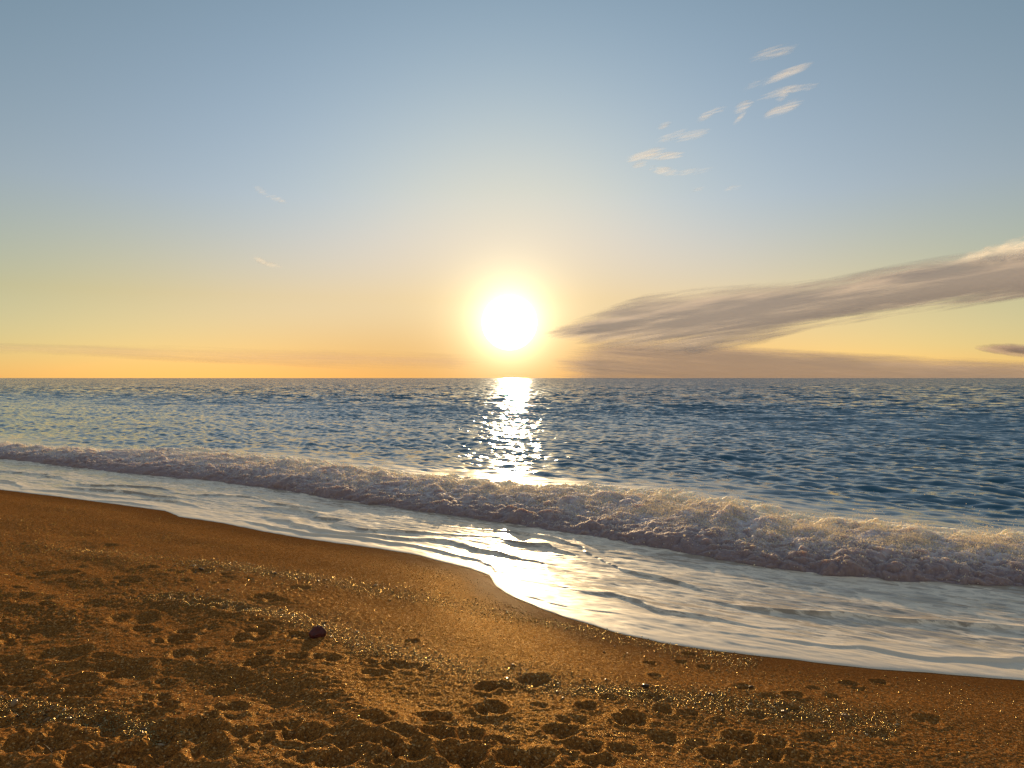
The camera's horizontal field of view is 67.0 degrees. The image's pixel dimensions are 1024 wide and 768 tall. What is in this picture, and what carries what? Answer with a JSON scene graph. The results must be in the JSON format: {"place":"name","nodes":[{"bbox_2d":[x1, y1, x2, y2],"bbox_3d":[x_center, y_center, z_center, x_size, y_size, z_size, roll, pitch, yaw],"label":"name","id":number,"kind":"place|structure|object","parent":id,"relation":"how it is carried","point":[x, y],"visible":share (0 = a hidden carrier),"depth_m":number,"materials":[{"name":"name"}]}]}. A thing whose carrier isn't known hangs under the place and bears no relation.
{"place":"outdoors","nodes":[
{"label":"outdoors","id":0,"kind":"place"},
{"bbox_2d":[0,490,1023,767],"bbox_3d":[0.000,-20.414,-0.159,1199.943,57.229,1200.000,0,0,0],"label":"sand beach","id":1,"kind":"structure","parent":0,"point":[398,710],"depth_m":4.77,"materials":[{"name":"brown sand"}]},
{"bbox_2d":[10,699,17,706],"bbox_3d":[-2.590,1.660,4.024,0.029,0.022,0.056,10,15,-11],"label":"pebble","id":2,"kind":"object","parent":1,"relation":"on","point":[14,702],"visible":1,"depth_m":4.01,"materials":[{"name":"grey stone"}]},
{"bbox_2d":[309,625,326,638],"bbox_3d":[-1.377,1.765,5.482,0.130,0.123,0.081,7,6,-23],"label":"red stone","id":3,"kind":"object","parent":1,"relation":"on","point":[317,631],"visible":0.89,"depth_m":5.46,"materials":[{"name":"red stone"}]},
{"bbox_2d":[0,459,1023,679],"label":"swash water","id":4,"kind":"structure","parent":1,"relation":"on","point":[661,595],"depth_m":7.97,"materials":[{"name":"white liquid"}]},
{"bbox_2d":[0,378,1023,533],"bbox_3d":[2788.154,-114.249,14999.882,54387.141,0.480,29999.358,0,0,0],"label":"sea water","id":5,"kind":"structure","parent":0,"point":[896,449],"depth_m":32.77,"materials":[{"name":"blue liquid"}]},
{"bbox_2d":[0,435,1023,585],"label":"breaking wave","id":6,"kind":"object","parent":5,"relation":"on","point":[731,529],"visible":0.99,"depth_m":11.59,"materials":[{"name":"liquid"}]},
{"bbox_2d":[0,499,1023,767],"bbox_3d":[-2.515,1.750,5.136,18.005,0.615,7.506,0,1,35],"label":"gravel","id":7,"kind":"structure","parent":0,"point":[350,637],"depth_m":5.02,"materials":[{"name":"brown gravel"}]},
{"bbox_2d":[0,0,1023,377],"label":"sky","id":8,"kind":"structure","parent":0,"point":[189,188],"materials":[{"name":"blue"}]},
{"bbox_2d":[553,250,1023,351],"bbox_3d":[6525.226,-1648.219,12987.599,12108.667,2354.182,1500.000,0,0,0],"label":"cloud","id":9,"kind":"structure","parent":0,"point":[712,320],"depth_m":12289.59,"materials":[{"name":"grey"}]},
{"bbox_2d":[574,346,1023,377],"bbox_3d":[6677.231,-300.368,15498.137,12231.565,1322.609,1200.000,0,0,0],"label":"cloud","id":10,"kind":"structure","parent":0,"point":[633,362],"depth_m":14920.55,"materials":[{"name":"grey"}]},
{"bbox_2d":[960,247,1022,260],"bbox_3d":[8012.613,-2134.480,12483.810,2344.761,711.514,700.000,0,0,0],"label":"cloud","id":11,"kind":"structure","parent":0,"point":[1001,249],"depth_m":12140.62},
{"bbox_2d":[980,344,1023,355],"bbox_3d":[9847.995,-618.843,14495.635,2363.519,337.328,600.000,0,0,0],"label":"cloud","id":12,"kind":"structure","parent":0,"point":[1014,350],"depth_m":14759.12,"materials":[{"name":"grey"}]}
]}

